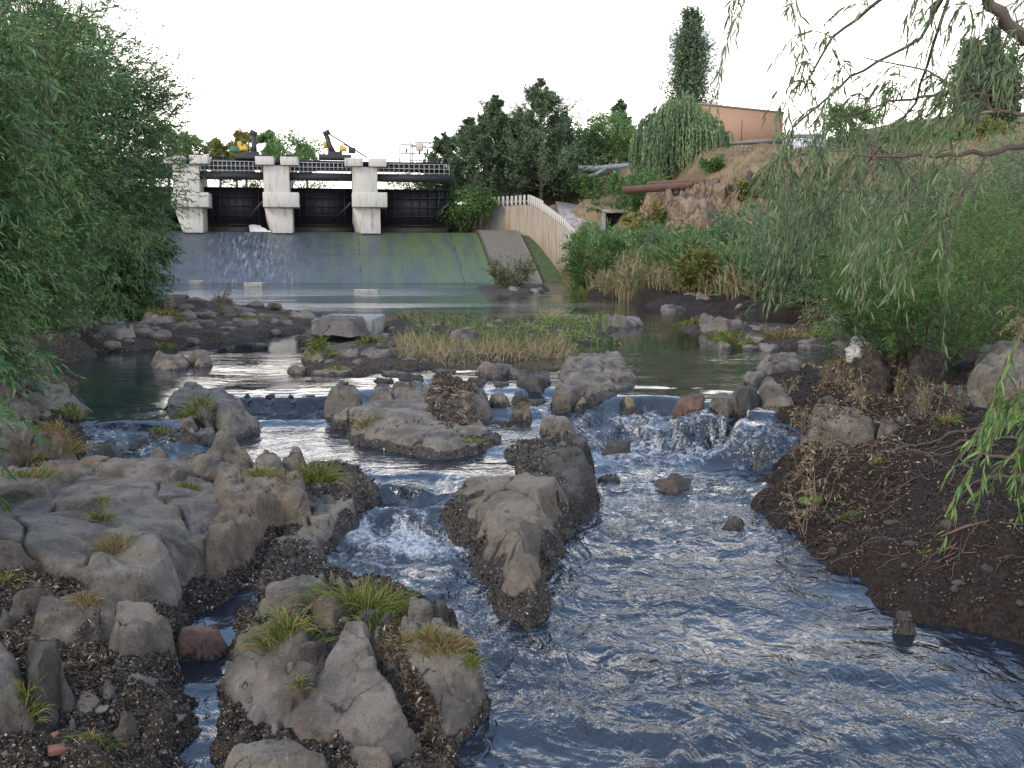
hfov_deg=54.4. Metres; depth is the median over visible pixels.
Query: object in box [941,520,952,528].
stone
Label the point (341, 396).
rock
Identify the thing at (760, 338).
stone
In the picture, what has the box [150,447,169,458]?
rock
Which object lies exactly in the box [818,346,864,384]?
root clump
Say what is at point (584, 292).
grass tuft
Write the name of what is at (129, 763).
shell gravel
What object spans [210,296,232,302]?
stone
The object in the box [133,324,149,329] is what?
stone
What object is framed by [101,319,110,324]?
stone
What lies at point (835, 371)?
dead plant
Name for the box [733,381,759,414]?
weir stone
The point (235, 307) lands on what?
dead plant
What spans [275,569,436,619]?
grass tuft
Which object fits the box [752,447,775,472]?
dead plant
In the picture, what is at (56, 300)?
willow shrub
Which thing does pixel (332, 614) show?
rock
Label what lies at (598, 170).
heating pipe
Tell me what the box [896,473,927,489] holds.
driftwood
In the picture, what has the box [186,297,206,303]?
stone
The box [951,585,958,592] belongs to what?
stone
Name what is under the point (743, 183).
bush
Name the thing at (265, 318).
stone
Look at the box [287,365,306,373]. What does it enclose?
rock
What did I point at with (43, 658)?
rock
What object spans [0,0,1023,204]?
sky
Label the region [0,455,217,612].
rock outcrop
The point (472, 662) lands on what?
grass tuft
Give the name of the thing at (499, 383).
rock
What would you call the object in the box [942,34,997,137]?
poplar
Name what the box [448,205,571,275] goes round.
retaining wall
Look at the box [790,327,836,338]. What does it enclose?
grass tuft
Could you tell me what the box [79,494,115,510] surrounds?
grass tuft
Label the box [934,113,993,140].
bush
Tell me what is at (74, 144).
willow
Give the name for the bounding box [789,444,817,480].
dead plant
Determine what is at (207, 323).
stone
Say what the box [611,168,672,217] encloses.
bush
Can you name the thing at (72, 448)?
grass tuft
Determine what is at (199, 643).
boulder
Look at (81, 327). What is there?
stone
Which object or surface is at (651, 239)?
shrub
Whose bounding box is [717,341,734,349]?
rock
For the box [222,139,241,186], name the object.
leafy tree
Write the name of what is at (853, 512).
stone
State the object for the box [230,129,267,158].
deck crane
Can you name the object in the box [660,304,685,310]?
rock
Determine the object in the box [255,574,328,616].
rock
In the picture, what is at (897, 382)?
dead plant
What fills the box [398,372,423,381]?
rock
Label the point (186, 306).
stone
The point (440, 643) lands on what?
grass tuft
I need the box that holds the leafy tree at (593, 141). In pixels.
[561,125,613,165]
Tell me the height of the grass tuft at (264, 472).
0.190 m
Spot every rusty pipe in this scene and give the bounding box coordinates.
[622,182,692,193]
[646,178,719,184]
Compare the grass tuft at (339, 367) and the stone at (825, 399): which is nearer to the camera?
the stone at (825, 399)
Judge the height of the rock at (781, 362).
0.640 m
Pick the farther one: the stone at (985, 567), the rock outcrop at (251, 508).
the rock outcrop at (251, 508)
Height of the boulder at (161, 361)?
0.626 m
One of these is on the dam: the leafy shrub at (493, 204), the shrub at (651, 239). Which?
the leafy shrub at (493, 204)
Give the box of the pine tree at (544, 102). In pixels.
[482,77,614,202]
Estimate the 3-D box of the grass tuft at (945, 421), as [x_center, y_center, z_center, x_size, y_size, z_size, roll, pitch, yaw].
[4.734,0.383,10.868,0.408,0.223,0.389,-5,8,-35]
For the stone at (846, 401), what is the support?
on the ground at (68, 348)
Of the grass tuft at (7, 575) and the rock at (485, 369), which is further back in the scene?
the rock at (485, 369)
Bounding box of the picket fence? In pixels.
[493,195,576,233]
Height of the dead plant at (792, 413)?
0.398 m
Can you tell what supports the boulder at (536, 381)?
on the ground at (68, 348)
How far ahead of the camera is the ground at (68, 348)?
9.63 m
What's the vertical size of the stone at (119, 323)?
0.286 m
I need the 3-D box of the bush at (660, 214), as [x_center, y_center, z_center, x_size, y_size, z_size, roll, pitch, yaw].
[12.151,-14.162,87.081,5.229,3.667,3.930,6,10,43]
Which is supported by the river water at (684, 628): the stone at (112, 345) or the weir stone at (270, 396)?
the stone at (112, 345)
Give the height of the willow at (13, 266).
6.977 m
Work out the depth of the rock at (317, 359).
19.92 m
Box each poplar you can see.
[659,2,724,104]
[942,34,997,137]
[977,21,1017,126]
[989,52,1023,134]
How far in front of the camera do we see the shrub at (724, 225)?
48.73 m
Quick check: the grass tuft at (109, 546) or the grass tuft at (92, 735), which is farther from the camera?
the grass tuft at (109, 546)
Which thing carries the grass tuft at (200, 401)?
on the rock at (190, 389)
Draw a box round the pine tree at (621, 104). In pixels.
[599,98,638,163]
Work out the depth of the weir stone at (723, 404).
14.42 m
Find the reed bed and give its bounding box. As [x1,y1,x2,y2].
[561,214,912,300]
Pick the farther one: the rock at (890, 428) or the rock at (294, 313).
the rock at (294, 313)
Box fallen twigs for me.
[720,376,1023,579]
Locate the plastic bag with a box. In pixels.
[845,335,869,363]
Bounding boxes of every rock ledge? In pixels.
[256,459,380,588]
[504,437,558,460]
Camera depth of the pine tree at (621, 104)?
145.40 m
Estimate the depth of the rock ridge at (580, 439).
12.19 m
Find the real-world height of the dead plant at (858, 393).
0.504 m
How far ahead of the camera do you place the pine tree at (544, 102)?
117.60 m
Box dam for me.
[90,155,562,282]
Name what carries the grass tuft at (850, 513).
on the ground at (68, 348)
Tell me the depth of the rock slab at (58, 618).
6.56 m
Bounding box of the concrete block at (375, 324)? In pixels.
[312,314,384,336]
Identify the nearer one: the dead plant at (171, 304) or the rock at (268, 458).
the rock at (268, 458)
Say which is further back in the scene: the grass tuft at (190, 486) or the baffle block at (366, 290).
the baffle block at (366, 290)
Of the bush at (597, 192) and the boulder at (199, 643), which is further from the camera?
the bush at (597, 192)
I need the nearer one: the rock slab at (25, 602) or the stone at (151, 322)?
the rock slab at (25, 602)
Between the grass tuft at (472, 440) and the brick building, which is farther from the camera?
the brick building
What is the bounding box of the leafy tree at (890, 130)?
[871,117,939,147]
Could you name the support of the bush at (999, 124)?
on the ground at (68, 348)
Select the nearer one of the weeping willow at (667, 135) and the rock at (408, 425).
the rock at (408, 425)
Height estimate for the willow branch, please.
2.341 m
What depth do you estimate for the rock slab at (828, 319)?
28.67 m
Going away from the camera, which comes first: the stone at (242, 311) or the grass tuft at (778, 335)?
the grass tuft at (778, 335)
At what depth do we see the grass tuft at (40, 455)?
10.79 m
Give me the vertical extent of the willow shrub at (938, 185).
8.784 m
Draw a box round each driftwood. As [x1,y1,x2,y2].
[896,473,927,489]
[940,520,988,537]
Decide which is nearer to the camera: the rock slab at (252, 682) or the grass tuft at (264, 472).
the rock slab at (252, 682)
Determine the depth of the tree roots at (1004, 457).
10.36 m
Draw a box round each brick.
[47,743,68,756]
[51,730,58,737]
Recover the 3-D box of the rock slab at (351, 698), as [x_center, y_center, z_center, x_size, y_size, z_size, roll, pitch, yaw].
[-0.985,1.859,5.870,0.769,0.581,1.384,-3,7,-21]
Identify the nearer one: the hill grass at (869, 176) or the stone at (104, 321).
the stone at (104, 321)
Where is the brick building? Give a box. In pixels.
[688,101,783,141]
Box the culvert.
[602,210,629,232]
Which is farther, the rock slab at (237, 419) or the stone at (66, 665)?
the rock slab at (237, 419)
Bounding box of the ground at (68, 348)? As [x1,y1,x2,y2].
[0,112,1023,767]
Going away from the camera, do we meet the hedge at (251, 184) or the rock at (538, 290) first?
the rock at (538, 290)
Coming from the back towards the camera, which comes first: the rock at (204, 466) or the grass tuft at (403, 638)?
the rock at (204, 466)
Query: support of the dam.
on the ground at (68, 348)
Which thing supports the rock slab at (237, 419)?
on the ground at (68, 348)
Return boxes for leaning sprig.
[495,306,620,345]
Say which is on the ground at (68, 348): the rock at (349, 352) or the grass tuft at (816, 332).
the rock at (349, 352)
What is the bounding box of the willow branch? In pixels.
[936,328,1023,553]
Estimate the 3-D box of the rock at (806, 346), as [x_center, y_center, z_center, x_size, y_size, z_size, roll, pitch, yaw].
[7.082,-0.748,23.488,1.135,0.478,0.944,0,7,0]
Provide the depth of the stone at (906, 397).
14.03 m
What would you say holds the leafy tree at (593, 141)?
on the ground at (68, 348)
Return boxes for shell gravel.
[0,401,616,767]
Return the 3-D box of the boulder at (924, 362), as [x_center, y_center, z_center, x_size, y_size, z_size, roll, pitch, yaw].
[6.384,-0.179,15.433,1.568,1.016,2.907,3,7,20]
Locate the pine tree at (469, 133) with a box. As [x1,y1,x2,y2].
[417,116,508,201]
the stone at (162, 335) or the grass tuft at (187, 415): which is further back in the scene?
the stone at (162, 335)
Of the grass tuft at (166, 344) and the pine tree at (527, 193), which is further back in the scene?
the pine tree at (527, 193)
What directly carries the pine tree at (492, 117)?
on the ground at (68, 348)
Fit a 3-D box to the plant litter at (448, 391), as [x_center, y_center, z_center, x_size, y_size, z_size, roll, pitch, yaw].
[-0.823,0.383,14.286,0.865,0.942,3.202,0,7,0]
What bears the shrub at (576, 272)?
on the ground at (68, 348)
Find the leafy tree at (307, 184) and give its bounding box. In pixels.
[295,143,319,187]
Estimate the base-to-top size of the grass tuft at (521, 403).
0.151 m
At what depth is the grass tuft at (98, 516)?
8.19 m
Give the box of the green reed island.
[405,305,622,351]
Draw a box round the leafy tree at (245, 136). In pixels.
[226,127,257,186]
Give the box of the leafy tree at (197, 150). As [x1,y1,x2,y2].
[168,129,213,169]
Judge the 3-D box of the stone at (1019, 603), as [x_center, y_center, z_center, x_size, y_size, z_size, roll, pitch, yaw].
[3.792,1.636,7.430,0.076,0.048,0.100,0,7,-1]
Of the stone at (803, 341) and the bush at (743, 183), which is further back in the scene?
the bush at (743, 183)
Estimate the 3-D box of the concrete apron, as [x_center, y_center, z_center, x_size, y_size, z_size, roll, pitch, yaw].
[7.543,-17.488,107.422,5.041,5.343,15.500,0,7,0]
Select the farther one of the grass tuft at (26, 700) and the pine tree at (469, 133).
the pine tree at (469, 133)
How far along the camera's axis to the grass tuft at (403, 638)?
6.21 m
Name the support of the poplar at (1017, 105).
on the ground at (68, 348)
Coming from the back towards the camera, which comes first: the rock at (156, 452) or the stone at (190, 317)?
the stone at (190, 317)
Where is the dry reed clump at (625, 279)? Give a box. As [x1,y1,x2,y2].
[609,241,651,301]
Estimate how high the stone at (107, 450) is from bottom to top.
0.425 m
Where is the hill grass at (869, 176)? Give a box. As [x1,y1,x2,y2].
[570,133,1023,223]
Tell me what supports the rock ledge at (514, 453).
on the ground at (68, 348)
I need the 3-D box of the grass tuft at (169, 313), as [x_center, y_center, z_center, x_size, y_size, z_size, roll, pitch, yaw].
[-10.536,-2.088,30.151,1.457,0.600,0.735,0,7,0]
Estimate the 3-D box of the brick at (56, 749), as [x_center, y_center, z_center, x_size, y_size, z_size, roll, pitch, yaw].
[-2.403,1.944,5.292,0.124,0.037,0.062,6,8,-35]
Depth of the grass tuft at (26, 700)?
5.42 m
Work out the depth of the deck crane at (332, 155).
112.11 m
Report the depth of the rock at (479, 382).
16.78 m
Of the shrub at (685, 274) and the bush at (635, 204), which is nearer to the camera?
the shrub at (685, 274)
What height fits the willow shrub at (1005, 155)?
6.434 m
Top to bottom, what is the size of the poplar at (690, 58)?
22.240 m
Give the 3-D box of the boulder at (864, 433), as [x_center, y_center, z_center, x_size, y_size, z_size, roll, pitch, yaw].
[3.976,0.582,12.121,1.066,0.645,1.282,0,7,0]
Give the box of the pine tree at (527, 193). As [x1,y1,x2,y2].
[481,106,554,198]
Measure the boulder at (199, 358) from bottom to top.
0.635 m
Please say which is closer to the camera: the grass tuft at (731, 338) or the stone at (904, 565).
the stone at (904, 565)
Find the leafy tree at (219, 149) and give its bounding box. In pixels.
[207,136,231,186]
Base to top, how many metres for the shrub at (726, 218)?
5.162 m
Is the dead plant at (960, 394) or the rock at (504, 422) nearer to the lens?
the dead plant at (960, 394)
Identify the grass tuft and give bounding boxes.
[0,459,70,488]
[0,567,28,583]
[5,436,67,467]
[5,674,56,723]
[30,414,103,455]
[52,403,93,420]
[54,586,112,609]
[60,725,128,754]
[77,506,122,522]
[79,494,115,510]
[83,524,152,557]
[142,307,188,321]
[149,424,175,435]
[154,341,182,347]
[163,393,221,422]
[168,409,196,420]
[169,480,204,490]
[220,599,338,662]
[237,462,285,476]
[239,313,290,320]
[270,471,301,484]
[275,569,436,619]
[282,449,362,491]
[282,670,314,691]
[290,334,337,362]
[316,606,434,635]
[326,364,353,371]
[346,410,393,437]
[349,334,386,345]
[371,627,421,655]
[385,309,432,320]
[389,621,485,667]
[401,618,452,641]
[449,648,491,679]
[459,434,494,447]
[509,401,534,409]
[563,284,600,295]
[666,316,699,326]
[700,327,744,337]
[709,329,761,349]
[752,325,818,339]
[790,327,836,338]
[827,507,864,521]
[859,455,882,472]
[915,549,932,554]
[920,409,966,428]
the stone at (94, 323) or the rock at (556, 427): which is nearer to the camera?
the rock at (556, 427)
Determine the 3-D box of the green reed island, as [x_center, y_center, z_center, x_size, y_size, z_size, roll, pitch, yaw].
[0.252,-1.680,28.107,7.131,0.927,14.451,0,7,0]
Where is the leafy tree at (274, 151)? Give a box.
[261,124,328,187]
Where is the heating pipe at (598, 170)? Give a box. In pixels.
[578,162,640,177]
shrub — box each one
[0,167,113,342]
[0,359,49,514]
[65,210,185,321]
[205,281,239,311]
[431,184,498,232]
[466,185,499,228]
[482,249,542,287]
[556,230,635,293]
[595,216,691,273]
[634,217,737,256]
[662,236,720,292]
[674,199,769,239]
[697,201,818,249]
[725,158,897,314]
[757,125,1023,322]
[776,208,1023,388]
[806,118,1023,308]
[808,139,1023,345]
[889,184,1023,351]
[934,117,1023,316]
[996,305,1023,365]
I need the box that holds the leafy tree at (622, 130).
[573,107,636,165]
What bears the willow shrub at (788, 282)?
on the ground at (68, 348)
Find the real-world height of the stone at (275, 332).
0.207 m
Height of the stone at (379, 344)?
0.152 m
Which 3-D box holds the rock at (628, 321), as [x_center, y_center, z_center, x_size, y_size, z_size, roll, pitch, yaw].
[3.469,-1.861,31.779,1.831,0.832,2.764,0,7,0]
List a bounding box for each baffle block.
[188,280,204,283]
[243,282,264,285]
[354,289,380,292]
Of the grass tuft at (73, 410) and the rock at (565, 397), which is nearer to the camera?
the grass tuft at (73, 410)
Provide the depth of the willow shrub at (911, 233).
23.65 m
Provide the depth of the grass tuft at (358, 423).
12.80 m
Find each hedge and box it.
[215,171,263,186]
[293,181,334,187]
[379,172,425,188]
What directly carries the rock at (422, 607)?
on the ground at (68, 348)
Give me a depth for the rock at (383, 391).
14.45 m
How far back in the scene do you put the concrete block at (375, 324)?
28.10 m
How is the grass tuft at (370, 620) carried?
on the ground at (68, 348)
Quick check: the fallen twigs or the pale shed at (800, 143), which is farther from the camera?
the pale shed at (800, 143)
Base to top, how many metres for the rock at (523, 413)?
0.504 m
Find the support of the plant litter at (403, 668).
on the ground at (68, 348)
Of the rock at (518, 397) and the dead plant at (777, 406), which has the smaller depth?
the dead plant at (777, 406)
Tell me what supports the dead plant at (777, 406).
on the ground at (68, 348)
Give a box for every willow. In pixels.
[0,0,121,403]
[0,0,176,329]
[0,0,215,306]
[628,90,733,180]
[706,0,1023,395]
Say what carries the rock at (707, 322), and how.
on the ground at (68, 348)
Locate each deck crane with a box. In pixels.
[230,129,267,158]
[319,129,366,160]
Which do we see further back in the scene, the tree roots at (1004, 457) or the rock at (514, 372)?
the rock at (514, 372)
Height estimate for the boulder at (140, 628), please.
0.602 m
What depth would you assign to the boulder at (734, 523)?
9.95 m
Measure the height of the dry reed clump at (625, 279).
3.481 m
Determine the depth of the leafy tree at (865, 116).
121.33 m
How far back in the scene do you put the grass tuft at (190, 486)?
9.62 m
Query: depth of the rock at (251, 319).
31.42 m
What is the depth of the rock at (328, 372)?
17.84 m
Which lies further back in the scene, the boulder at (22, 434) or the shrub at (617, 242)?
the shrub at (617, 242)
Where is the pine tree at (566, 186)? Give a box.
[526,113,599,201]
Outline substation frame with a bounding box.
[399,141,433,161]
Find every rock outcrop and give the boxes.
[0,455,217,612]
[203,464,310,579]
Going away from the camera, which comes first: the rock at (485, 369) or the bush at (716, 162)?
the rock at (485, 369)
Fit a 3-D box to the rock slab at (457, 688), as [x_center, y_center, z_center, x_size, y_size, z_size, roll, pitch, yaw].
[-0.516,1.835,6.223,0.874,0.572,1.126,-5,9,-36]
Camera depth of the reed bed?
50.88 m
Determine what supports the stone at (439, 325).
on the ground at (68, 348)
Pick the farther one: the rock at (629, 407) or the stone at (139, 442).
the rock at (629, 407)
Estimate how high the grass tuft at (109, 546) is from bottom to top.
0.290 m
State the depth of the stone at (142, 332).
24.23 m
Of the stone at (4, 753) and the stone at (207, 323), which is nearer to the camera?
the stone at (4, 753)
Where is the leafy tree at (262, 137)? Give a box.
[256,128,281,171]
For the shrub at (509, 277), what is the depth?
74.02 m
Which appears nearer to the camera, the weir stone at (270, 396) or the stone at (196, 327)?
the weir stone at (270, 396)
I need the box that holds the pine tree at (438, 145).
[404,131,488,203]
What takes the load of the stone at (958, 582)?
on the ground at (68, 348)
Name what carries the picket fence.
on the retaining wall
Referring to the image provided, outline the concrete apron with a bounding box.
[555,201,601,229]
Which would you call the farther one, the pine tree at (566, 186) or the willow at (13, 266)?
the pine tree at (566, 186)
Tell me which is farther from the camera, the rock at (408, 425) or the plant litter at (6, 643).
the rock at (408, 425)
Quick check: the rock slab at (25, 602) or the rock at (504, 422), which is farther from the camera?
the rock at (504, 422)
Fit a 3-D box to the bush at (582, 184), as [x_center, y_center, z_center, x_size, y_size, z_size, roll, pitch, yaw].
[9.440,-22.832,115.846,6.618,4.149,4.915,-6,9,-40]
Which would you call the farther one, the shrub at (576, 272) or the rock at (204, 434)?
the shrub at (576, 272)
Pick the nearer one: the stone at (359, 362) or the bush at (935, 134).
the stone at (359, 362)
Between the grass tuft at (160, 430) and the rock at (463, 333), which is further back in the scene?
the rock at (463, 333)
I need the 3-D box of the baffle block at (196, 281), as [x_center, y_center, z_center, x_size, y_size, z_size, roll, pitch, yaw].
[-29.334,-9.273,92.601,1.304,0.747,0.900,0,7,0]
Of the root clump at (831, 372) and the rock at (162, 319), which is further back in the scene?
the rock at (162, 319)
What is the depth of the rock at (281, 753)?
5.21 m
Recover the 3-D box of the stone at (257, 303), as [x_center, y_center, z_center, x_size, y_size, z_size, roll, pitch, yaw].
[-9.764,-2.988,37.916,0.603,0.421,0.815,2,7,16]
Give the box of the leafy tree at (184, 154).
[147,120,188,184]
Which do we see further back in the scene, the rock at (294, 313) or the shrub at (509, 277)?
the shrub at (509, 277)
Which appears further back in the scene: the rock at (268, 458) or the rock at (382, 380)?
the rock at (382, 380)
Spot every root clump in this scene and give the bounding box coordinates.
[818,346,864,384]
[904,382,984,418]
[954,339,1014,364]
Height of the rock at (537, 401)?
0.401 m
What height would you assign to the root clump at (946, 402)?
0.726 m
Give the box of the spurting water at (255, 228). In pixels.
[249,224,270,231]
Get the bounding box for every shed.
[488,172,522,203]
[782,134,827,148]
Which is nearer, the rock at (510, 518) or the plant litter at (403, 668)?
the plant litter at (403, 668)
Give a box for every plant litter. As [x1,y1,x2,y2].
[0,628,42,676]
[7,565,78,597]
[60,609,113,706]
[376,624,453,766]
[426,372,482,426]
[778,342,960,563]
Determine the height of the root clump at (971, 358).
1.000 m
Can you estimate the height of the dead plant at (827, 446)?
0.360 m
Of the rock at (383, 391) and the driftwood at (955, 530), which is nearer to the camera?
the driftwood at (955, 530)
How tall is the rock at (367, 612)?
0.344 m
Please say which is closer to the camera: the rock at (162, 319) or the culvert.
the rock at (162, 319)
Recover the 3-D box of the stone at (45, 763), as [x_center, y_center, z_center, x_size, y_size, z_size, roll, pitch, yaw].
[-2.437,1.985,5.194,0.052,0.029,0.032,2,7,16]
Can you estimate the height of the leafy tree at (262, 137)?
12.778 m
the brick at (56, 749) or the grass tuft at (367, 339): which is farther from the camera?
the grass tuft at (367, 339)
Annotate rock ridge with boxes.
[514,441,600,534]
[562,430,595,473]
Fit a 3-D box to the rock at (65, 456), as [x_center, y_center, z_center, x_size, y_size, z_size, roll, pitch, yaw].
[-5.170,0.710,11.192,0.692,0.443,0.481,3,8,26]
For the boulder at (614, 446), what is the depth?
13.03 m
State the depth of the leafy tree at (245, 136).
179.69 m
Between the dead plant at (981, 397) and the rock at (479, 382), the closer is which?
the dead plant at (981, 397)
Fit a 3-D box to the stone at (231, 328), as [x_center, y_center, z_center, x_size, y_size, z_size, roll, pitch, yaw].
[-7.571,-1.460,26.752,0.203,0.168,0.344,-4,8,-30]
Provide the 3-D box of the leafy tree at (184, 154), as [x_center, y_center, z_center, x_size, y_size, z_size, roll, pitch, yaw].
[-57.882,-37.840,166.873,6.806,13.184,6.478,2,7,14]
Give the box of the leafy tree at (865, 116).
[816,99,881,147]
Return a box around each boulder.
[0,372,91,421]
[0,415,49,467]
[107,600,180,667]
[149,351,189,369]
[176,625,227,661]
[187,350,212,367]
[306,313,369,336]
[516,370,550,393]
[601,439,630,455]
[653,473,690,494]
[722,516,743,530]
[791,403,876,451]
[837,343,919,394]
[894,340,956,396]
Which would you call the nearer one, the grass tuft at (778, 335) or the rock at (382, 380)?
the rock at (382, 380)
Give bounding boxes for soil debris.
[755,361,1023,638]
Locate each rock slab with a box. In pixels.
[0,586,53,630]
[31,590,116,647]
[69,672,154,729]
[208,387,260,439]
[216,651,317,734]
[289,621,421,766]
[371,625,488,745]
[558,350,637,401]
[825,310,864,335]
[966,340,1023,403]
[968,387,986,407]
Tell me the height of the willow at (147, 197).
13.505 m
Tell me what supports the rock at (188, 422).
on the ground at (68, 348)
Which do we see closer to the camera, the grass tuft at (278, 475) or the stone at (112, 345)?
the grass tuft at (278, 475)
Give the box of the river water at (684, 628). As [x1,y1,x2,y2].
[30,282,1023,767]
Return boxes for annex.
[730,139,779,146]
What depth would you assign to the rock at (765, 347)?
22.78 m
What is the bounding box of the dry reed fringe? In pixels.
[559,225,765,300]
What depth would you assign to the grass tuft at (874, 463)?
10.23 m
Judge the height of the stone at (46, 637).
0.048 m
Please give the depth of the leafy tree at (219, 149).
180.56 m
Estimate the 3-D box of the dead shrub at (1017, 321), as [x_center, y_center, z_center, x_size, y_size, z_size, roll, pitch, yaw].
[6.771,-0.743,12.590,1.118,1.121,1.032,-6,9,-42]
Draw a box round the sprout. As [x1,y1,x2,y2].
[797,495,822,505]
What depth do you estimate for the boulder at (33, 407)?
13.08 m
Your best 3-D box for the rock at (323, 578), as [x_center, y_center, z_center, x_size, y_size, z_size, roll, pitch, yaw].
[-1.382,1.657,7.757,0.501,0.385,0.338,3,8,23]
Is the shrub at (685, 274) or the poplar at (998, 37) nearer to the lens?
the shrub at (685, 274)
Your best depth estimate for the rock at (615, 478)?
11.74 m
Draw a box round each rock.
[0,642,36,737]
[24,639,76,725]
[42,429,77,460]
[95,323,135,339]
[113,710,139,742]
[141,310,176,322]
[148,427,215,445]
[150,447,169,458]
[166,381,213,427]
[177,452,253,479]
[179,416,197,430]
[206,430,250,462]
[224,738,328,767]
[228,619,308,662]
[243,315,260,321]
[254,449,283,469]
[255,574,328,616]
[270,318,291,324]
[282,447,307,477]
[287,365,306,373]
[290,309,299,317]
[299,640,328,675]
[301,345,331,363]
[311,368,351,375]
[311,592,346,630]
[318,570,346,589]
[323,381,362,418]
[330,398,500,459]
[336,348,358,356]
[351,745,393,767]
[358,608,393,628]
[360,348,394,358]
[368,383,393,402]
[373,377,393,382]
[381,370,404,375]
[392,380,429,402]
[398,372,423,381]
[400,615,448,635]
[408,596,432,625]
[425,376,494,422]
[432,368,455,372]
[433,599,449,625]
[440,473,577,629]
[446,347,477,351]
[448,329,477,343]
[467,378,485,386]
[475,361,511,377]
[489,391,510,406]
[494,381,508,385]
[498,420,513,425]
[508,286,521,290]
[508,368,527,377]
[509,404,531,420]
[511,391,528,404]
[528,398,545,403]
[530,287,543,292]
[539,415,575,441]
[551,382,578,412]
[562,313,589,318]
[572,391,642,414]
[597,474,620,482]
[600,313,643,327]
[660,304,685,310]
[684,290,719,299]
[699,313,747,332]
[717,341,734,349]
[741,344,757,349]
[742,370,767,384]
[747,325,780,331]
[756,352,802,374]
[758,343,779,351]
[758,376,793,406]
[798,342,824,349]
[875,417,906,438]
[892,610,916,634]
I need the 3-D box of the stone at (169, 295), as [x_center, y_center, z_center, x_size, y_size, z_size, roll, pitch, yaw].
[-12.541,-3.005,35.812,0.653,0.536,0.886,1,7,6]
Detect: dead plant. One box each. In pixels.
[164,295,177,310]
[226,299,241,311]
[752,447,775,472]
[771,398,783,413]
[776,374,802,395]
[780,479,826,534]
[787,406,812,432]
[789,292,832,343]
[789,432,854,512]
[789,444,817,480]
[801,341,855,386]
[818,427,839,458]
[837,368,871,409]
[890,365,907,393]
[903,376,934,414]
[942,381,976,409]
[971,373,993,406]
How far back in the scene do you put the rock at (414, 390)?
14.43 m
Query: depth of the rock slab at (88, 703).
5.67 m
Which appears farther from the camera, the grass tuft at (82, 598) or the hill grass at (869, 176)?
the hill grass at (869, 176)
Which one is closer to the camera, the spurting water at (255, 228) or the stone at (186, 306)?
the stone at (186, 306)
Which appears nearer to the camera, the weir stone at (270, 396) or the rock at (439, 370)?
the weir stone at (270, 396)
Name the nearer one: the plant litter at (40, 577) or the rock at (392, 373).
the plant litter at (40, 577)
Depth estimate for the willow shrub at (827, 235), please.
31.89 m
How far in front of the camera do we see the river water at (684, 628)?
8.30 m
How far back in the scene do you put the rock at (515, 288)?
67.85 m
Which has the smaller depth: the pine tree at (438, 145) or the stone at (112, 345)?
the stone at (112, 345)
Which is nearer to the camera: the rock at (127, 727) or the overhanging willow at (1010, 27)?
the rock at (127, 727)
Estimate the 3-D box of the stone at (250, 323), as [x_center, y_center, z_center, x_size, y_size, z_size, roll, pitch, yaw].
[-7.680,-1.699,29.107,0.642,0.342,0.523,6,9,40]
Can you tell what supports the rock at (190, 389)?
on the ground at (68, 348)
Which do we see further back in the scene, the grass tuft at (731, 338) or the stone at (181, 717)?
the grass tuft at (731, 338)
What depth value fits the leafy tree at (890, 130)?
117.15 m
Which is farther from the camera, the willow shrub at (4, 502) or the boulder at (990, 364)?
the boulder at (990, 364)
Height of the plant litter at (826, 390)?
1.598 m
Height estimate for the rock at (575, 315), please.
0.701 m
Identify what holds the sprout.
on the ground at (68, 348)
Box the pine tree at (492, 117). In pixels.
[458,94,549,200]
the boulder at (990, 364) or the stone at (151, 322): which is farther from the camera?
the stone at (151, 322)
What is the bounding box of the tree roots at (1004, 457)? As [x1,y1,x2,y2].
[787,404,1023,503]
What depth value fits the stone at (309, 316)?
33.20 m
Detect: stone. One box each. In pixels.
[1,750,8,755]
[38,636,54,640]
[42,761,48,766]
[62,662,71,669]
[69,322,92,329]
[70,331,80,338]
[81,319,99,325]
[91,334,105,338]
[95,705,107,713]
[97,444,115,458]
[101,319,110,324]
[103,341,121,350]
[107,320,122,325]
[123,339,134,343]
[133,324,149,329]
[133,437,149,449]
[134,328,153,336]
[138,319,156,325]
[148,329,171,341]
[156,293,173,301]
[163,301,175,306]
[172,323,182,329]
[173,294,189,298]
[176,304,194,309]
[176,714,185,721]
[177,311,195,315]
[177,314,196,320]
[179,323,194,329]
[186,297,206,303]
[186,338,198,344]
[190,325,203,329]
[198,311,215,317]
[198,320,215,327]
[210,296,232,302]
[215,307,233,313]
[226,326,234,330]
[236,308,256,315]
[238,312,256,318]
[239,320,257,327]
[246,300,263,307]
[259,314,278,321]
[265,394,274,398]
[267,302,281,310]
[270,329,280,335]
[296,312,316,320]
[341,616,351,622]
[348,579,359,585]
[352,359,364,364]
[375,342,384,346]
[430,323,442,326]
[671,393,704,418]
[709,393,736,418]
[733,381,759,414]
[753,337,764,341]
[798,340,809,343]
[802,489,817,495]
[822,396,834,402]
[828,547,838,554]
[844,397,850,403]
[846,510,857,516]
[885,519,892,525]
[901,562,907,567]
[903,394,913,400]
[904,540,917,545]
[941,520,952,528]
[951,580,964,585]
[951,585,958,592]
[981,564,993,571]
[1016,599,1023,606]
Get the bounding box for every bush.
[523,178,574,204]
[568,171,611,200]
[585,175,644,226]
[602,167,657,196]
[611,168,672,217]
[620,201,668,233]
[698,153,724,176]
[733,172,778,203]
[901,121,976,146]
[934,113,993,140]
[967,114,1023,136]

